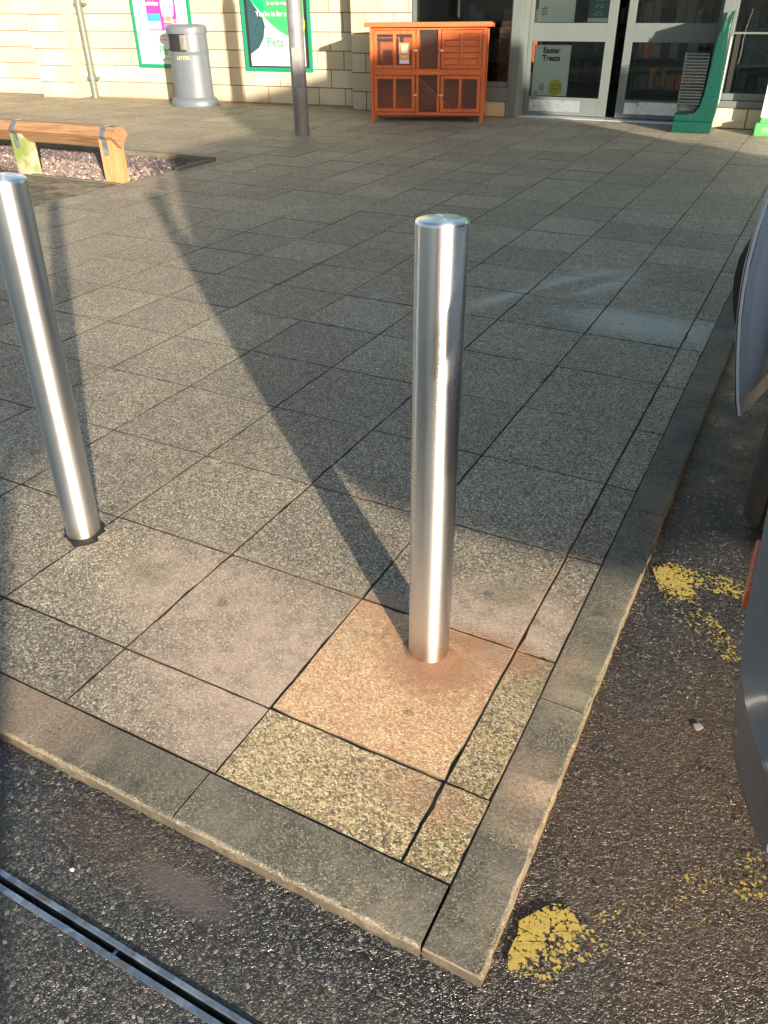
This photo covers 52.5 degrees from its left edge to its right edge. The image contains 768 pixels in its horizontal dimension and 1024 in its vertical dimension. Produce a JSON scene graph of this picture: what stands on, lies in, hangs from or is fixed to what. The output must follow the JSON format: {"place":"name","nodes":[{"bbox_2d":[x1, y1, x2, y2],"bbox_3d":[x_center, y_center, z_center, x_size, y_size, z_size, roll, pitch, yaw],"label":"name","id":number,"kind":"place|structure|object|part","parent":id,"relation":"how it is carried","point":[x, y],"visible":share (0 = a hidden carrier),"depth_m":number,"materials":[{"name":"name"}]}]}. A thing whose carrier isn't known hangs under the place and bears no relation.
{"place":"outdoors","nodes":[
{"label":"outdoors","id":0,"kind":"place"},
{"bbox_2d":[0,144,195,181],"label":"gravel","id":1,"kind":"structure","parent":0,"point":[86,164],"depth_m":7.90,"materials":[{"name":"beige gravel"}]},
{"bbox_2d":[0,93,767,891],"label":"pavement","id":2,"kind":"structure","parent":0,"point":[290,275],"depth_m":3.07,"materials":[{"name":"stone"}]},
{"bbox_2d":[0,172,100,539],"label":"bollard","id":3,"kind":"object","parent":2,"relation":"on","point":[23,267],"visible":0.99,"depth_m":2.07,"materials":[{"name":"silver metal"}]},
{"bbox_2d":[63,521,105,546],"bbox_3d":[-0.940,0.063,2.446,0.129,0.005,0.148,-10,35,-14],"label":"tar patch","id":4,"kind":"object","parent":2,"relation":"on","point":[84,542],"visible":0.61,"depth_m":2.41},
{"bbox_2d":[165,24,218,106],"bbox_3d":[-2.887,-6.672,11.647,0.730,1.060,0.526,4,34,7],"label":"litter bin","id":5,"kind":"object","parent":2,"relation":"on","point":[190,66],"visible":1,"depth_m":11.50,"materials":[{"name":"grey plastic"}]},
{"bbox_2d":[286,0,309,135],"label":"lamp post","id":6,"kind":"object","parent":2,"relation":"on","point":[297,59],"visible":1,"depth_m":8.88,"materials":[{"name":"metal"}]},
{"bbox_2d":[291,48,301,87],"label":"service door","id":7,"kind":"structure","parent":6,"relation":"in","point":[295,52],"depth_m":8.87,"materials":[{"name":"paint"}]},
{"bbox_2d":[0,0,767,129],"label":"shop building","id":8,"kind":"structure","parent":2,"relation":"on","point":[41,49],"depth_m":11.58,"materials":[{"name":"beige brick"}]},
{"bbox_2d":[73,0,100,97],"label":"drainpipe","id":9,"kind":"object","parent":8,"relation":"attached to","point":[92,78],"visible":1,"depth_m":12.53,"materials":[{"name":"white plastic"}]},
{"bbox_2d":[129,0,191,67],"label":"wall poster","id":10,"kind":"object","parent":8,"relation":"attached to","point":[152,20],"depth_m":12.04,"materials":[{"name":"white paper"}]},
{"bbox_2d":[240,0,313,71],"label":"wall poster","id":11,"kind":"object","parent":8,"relation":"attached to","point":[265,34],"depth_m":11.43,"materials":[{"name":"paper"},{"name":"green paint"}]},
{"bbox_2d":[412,0,513,101],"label":"window","id":12,"kind":"structure","parent":8,"relation":"in","point":[495,90],"depth_m":10.25,"materials":[{"name":"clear glass"}]},
{"bbox_2d":[458,0,550,95],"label":"shelf unit","id":13,"kind":"object","parent":8,"relation":"on","point":[498,13],"visible":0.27,"depth_m":11.58,"materials":[{"name":"metal"}]},
{"bbox_2d":[531,45,571,95],"bbox_3d":[2.191,-5.792,10.244,0.480,0.595,0.015,15,37,22],"label":"display card","id":14,"kind":"object","parent":8,"relation":"attached to","point":[551,64],"visible":1,"depth_m":10.23,"materials":[{"name":"white paper"}]},
{"bbox_2d":[538,0,575,21],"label":"display card","id":15,"kind":"object","parent":8,"relation":"attached to","point":[556,10],"visible":1,"depth_m":9.87,"materials":[{"name":"white paper"}]},
{"bbox_2d":[523,0,619,116],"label":"sliding door","id":16,"kind":"structure","parent":8,"relation":"in","point":[571,32],"depth_m":9.98,"materials":[{"name":"grey metal"}]},
{"bbox_2d":[587,0,609,21],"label":"door sign","id":17,"kind":"object","parent":8,"relation":"attached to","point":[598,10],"visible":1,"depth_m":9.62,"materials":[{"name":"green paper"}]},
{"bbox_2d":[568,0,642,85],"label":"shelf unit","id":18,"kind":"object","parent":8,"relation":"on","point":[586,62],"visible":0.55,"depth_m":13.24,"materials":[{"name":"glass"}]},
{"bbox_2d":[614,0,725,119],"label":"sliding door","id":19,"kind":"structure","parent":8,"relation":"in","point":[635,32],"depth_m":9.53,"materials":[{"name":"grey metal"}]},
{"bbox_2d":[629,0,716,95],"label":"shelf unit","id":20,"kind":"object","parent":8,"relation":"on","point":[657,68],"visible":0.62,"depth_m":11.79,"materials":[{"name":"glass"}]},
{"bbox_2d":[718,0,767,108],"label":"window","id":21,"kind":"structure","parent":8,"relation":"in","point":[727,100],"depth_m":9.09,"materials":[{"name":"white metal"}]},
{"bbox_2d":[733,0,767,93],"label":"window","id":22,"kind":"structure","parent":8,"relation":"on","point":[752,74],"depth_m":10.46,"materials":[{"name":"glass"}]},
{"bbox_2d":[403,639,452,667],"bbox_3d":[0.109,0.355,1.990,0.131,0.002,0.113,16,37,23],"label":"mortar patch","id":23,"kind":"object","parent":2,"relation":"on","point":[444,661],"visible":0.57,"depth_m":1.96,"materials":[{"name":"concrete"}]},
{"bbox_2d":[364,21,494,122],"bbox_3d":[0.584,-5.639,9.986,1.565,1.103,0.620,5,34,9],"label":"rabbit hutch","id":24,"kind":"object","parent":2,"relation":"on","point":[444,71],"visible":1,"depth_m":9.84,"materials":[{"name":"orange wood"}]},
{"bbox_2d":[373,30,417,68],"bbox_3d":[0.146,-5.748,9.693,0.553,0.410,0.030,5,34,9],"label":"door","id":25,"kind":"structure","parent":24,"relation":"in","point":[383,32],"depth_m":9.69,"materials":[{"name":"orange wood"}]},
{"bbox_2d":[374,75,416,111],"bbox_3d":[0.151,-5.345,9.962,0.553,0.410,0.030,5,34,9],"label":"door","id":26,"kind":"structure","parent":24,"relation":"in","point":[382,109],"depth_m":9.97,"materials":[{"name":"orange wood"}]},
{"bbox_2d":[399,43,408,63],"bbox_3d":[0.251,-5.706,9.694,0.125,0.225,0.006,5,34,8],"label":"price card","id":27,"kind":"object","parent":24,"relation":"attached to","point":[403,53],"visible":1,"depth_m":9.70,"materials":[{"name":"paper"}]},
{"bbox_2d":[438,76,480,112],"bbox_3d":[0.946,-5.276,9.842,0.522,0.410,0.030,5,34,9],"label":"door","id":28,"kind":"structure","parent":24,"relation":"in","point":[478,78],"depth_m":9.84,"materials":[{"name":"orange wood"}]},
{"bbox_2d":[439,30,482,68],"bbox_3d":[0.941,-5.683,9.578,0.522,0.410,0.042,5,34,9],"label":"door","id":29,"kind":"structure","parent":24,"relation":"in","point":[461,38],"depth_m":9.58,"materials":[{"name":"orange wood"}]},
{"bbox_2d":[409,214,469,662],"bbox_3d":[0.112,-0.091,1.732,0.103,1.072,0.103,15,34,24],"label":"bollard","id":30,"kind":"object","parent":2,"relation":"on","point":[441,244],"visible":1,"depth_m":1.62,"materials":[{"name":"silver metal"}]},
{"bbox_2d":[671,10,735,133],"bbox_3d":[3.649,-5.016,8.903,0.462,1.198,0.443,12,36,18],"label":"basket stand","id":31,"kind":"object","parent":2,"relation":"on","point":[699,120],"visible":0.98,"depth_m":8.82,"materials":[{"name":"teal plastic"}]},
{"bbox_2d":[676,100,699,112],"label":"wire basket","id":32,"kind":"object","parent":31,"relation":"in","point":[687,107],"visible":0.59,"depth_m":8.99,"materials":[{"name":"grey metal"}]},
{"bbox_2d":[677,97,701,110],"bbox_3d":[3.569,-4.771,9.107,0.268,0.105,0.385,12,36,18],"label":"wire basket","id":33,"kind":"object","parent":32,"relation":"on","point":[678,107],"visible":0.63,"depth_m":8.98,"materials":[{"name":"grey metal"}]},
{"bbox_2d":[678,94,703,106],"bbox_3d":[3.570,-4.796,9.090,0.268,0.105,0.385,12,36,18],"label":"wire basket","id":34,"kind":"object","parent":33,"relation":"on","point":[692,97],"visible":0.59,"depth_m":8.95,"materials":[{"name":"grey metal"}]},
{"bbox_2d":[678,91,703,103],"bbox_3d":[3.569,-4.823,9.073,0.268,0.105,0.385,12,36,18],"label":"wire basket","id":35,"kind":"object","parent":34,"relation":"on","point":[690,98],"visible":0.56,"depth_m":8.93,"materials":[{"name":"grey metal"}]},
{"bbox_2d":[678,89,704,100],"bbox_3d":[3.568,-4.849,9.056,0.267,0.105,0.385,12,36,18],"label":"wire basket","id":36,"kind":"object","parent":35,"relation":"on","point":[691,93],"visible":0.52,"depth_m":8.92,"materials":[{"name":"grey metal"}]},
{"bbox_2d":[679,85,705,97],"bbox_3d":[3.571,-4.873,9.037,0.267,0.105,0.385,12,36,18],"label":"wire basket","id":37,"kind":"object","parent":36,"relation":"on","point":[693,93],"visible":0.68,"depth_m":8.89,"materials":[{"name":"grey metal"}]},
{"bbox_2d":[680,83,705,94],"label":"wire basket","id":38,"kind":"object","parent":37,"relation":"on","point":[694,87],"visible":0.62,"depth_m":8.88,"materials":[{"name":"grey metal"}]},
{"bbox_2d":[680,79,706,90],"bbox_3d":[3.569,-4.925,9.004,0.267,0.105,0.385,12,36,18],"label":"wire basket","id":39,"kind":"object","parent":38,"relation":"on","point":[693,83],"visible":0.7,"depth_m":8.85,"materials":[{"name":"grey metal"}]},
{"bbox_2d":[680,77,706,87],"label":"wire basket","id":40,"kind":"object","parent":39,"relation":"on","point":[690,79],"visible":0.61,"depth_m":8.84,"materials":[{"name":"grey metal"}]},
{"bbox_2d":[681,73,707,84],"bbox_3d":[3.567,-4.977,8.970,0.267,0.105,0.385,12,36,18],"label":"wire basket","id":41,"kind":"object","parent":40,"relation":"on","point":[694,77],"visible":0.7,"depth_m":8.82,"materials":[{"name":"grey metal"}]},
{"bbox_2d":[682,70,708,81],"bbox_3d":[3.568,-5.003,8.952,0.268,0.105,0.385,12,36,18],"label":"wire basket","id":42,"kind":"object","parent":41,"relation":"on","point":[693,74],"visible":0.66,"depth_m":8.82,"materials":[{"name":"grey metal"}]},
{"bbox_2d":[682,68,708,78],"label":"wire basket","id":43,"kind":"object","parent":42,"relation":"on","point":[698,73],"visible":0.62,"depth_m":8.79,"materials":[{"name":"grey metal"}]},
{"bbox_2d":[683,64,709,75],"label":"wire basket","id":44,"kind":"object","parent":43,"relation":"on","point":[694,68],"visible":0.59,"depth_m":8.77,"materials":[{"name":"grey metal"}]},
{"bbox_2d":[683,63,708,72],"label":"wire basket","id":45,"kind":"object","parent":44,"relation":"on","point":[696,64],"visible":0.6,"depth_m":8.76,"materials":[{"name":"grey metal"}]},
{"bbox_2d":[684,58,710,69],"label":"wire basket","id":46,"kind":"object","parent":45,"relation":"on","point":[694,60],"visible":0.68,"depth_m":8.76,"materials":[{"name":"grey metal"}]},
{"bbox_2d":[684,54,710,65],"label":"wire basket","id":47,"kind":"object","parent":46,"relation":"on","point":[704,58],"visible":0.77,"depth_m":8.76,"materials":[{"name":"grey metal"}]},
{"bbox_2d":[685,51,711,62],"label":"wire basket","id":48,"kind":"object","parent":47,"relation":"on","point":[687,53],"visible":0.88,"depth_m":8.94,"materials":[{"name":"grey metal"}]},
{"bbox_2d":[753,86,767,135],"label":"pavement sign","id":49,"kind":"object","parent":2,"relation":"on","point":[761,127],"visible":1,"depth_m":8.79,"materials":[{"name":"green plastic"}]},
{"bbox_2d":[0,343,767,1023],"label":"road","id":50,"kind":"structure","parent":0,"point":[252,945],"depth_m":1.50,"materials":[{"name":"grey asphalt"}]},
{"bbox_2d":[0,869,251,1023],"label":"slot drain","id":51,"kind":"object","parent":50,"relation":"in","point":[184,995],"visible":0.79,"depth_m":1.41,"materials":[{"name":"metal"}]},
{"bbox_2d":[0,290,735,987],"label":"kerb","id":52,"kind":"structure","parent":50,"relation":"on","point":[458,926],"depth_m":1.65,"materials":[{"name":"concrete"}]},
{"bbox_2d":[508,851,767,989],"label":"road marking","id":53,"kind":"object","parent":50,"relation":"on","point":[516,959],"visible":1,"depth_m":1.42,"materials":[{"name":"yellow paint"}]},
{"bbox_2d":[653,562,743,660],"bbox_3d":[1.143,0.344,2.041,0.916,0.001,0.375,16,37,23],"label":"road marking","id":54,"kind":"object","parent":50,"relation":"on","point":[661,571],"visible":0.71,"depth_m":2.25,"materials":[{"name":"yellow paint"}]},
{"bbox_2d":[732,191,767,858],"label":"parked car","id":55,"kind":"object","parent":50,"relation":"on","point":[750,713],"visible":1,"depth_m":1.49,"materials":[{"name":"silver metal"}]},
{"bbox_3d":[1.539,-0.914,2.948,0.211,0.822,0.983,28,43,36],"label":"rear door","id":56,"kind":"part","parent":55,"relation":"part of","materials":[{"name":"silver metal"}]},
{"bbox_2d":[693,723,703,730],"bbox_3d":[0.733,0.500,1.816,0.022,0.001,0.023,-6,34,-8],"label":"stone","id":57,"kind":"object","parent":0,"point":[698,726],"visible":1,"depth_m":1.82,"materials":[{"name":"white stone"}]},
{"label":"ground","id":58,"kind":"structure","parent":0,"visible":0},
{"bbox_2d":[0,118,129,183],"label":"knee rail","id":59,"kind":"object","parent":58,"relation":"on","point":[23,135],"visible":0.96,"depth_m":7.05,"materials":[{"name":"wood"}]},
{"label":"gravel bed soil","id":60,"kind":"structure","parent":0,"visible":0},
{"bbox_2d":[0,139,215,184],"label":"bed edging","id":61,"kind":"object","parent":60,"relation":"on","point":[200,160],"visible":0.44,"depth_m":8.15,"materials":[{"name":"concrete"}]}
]}

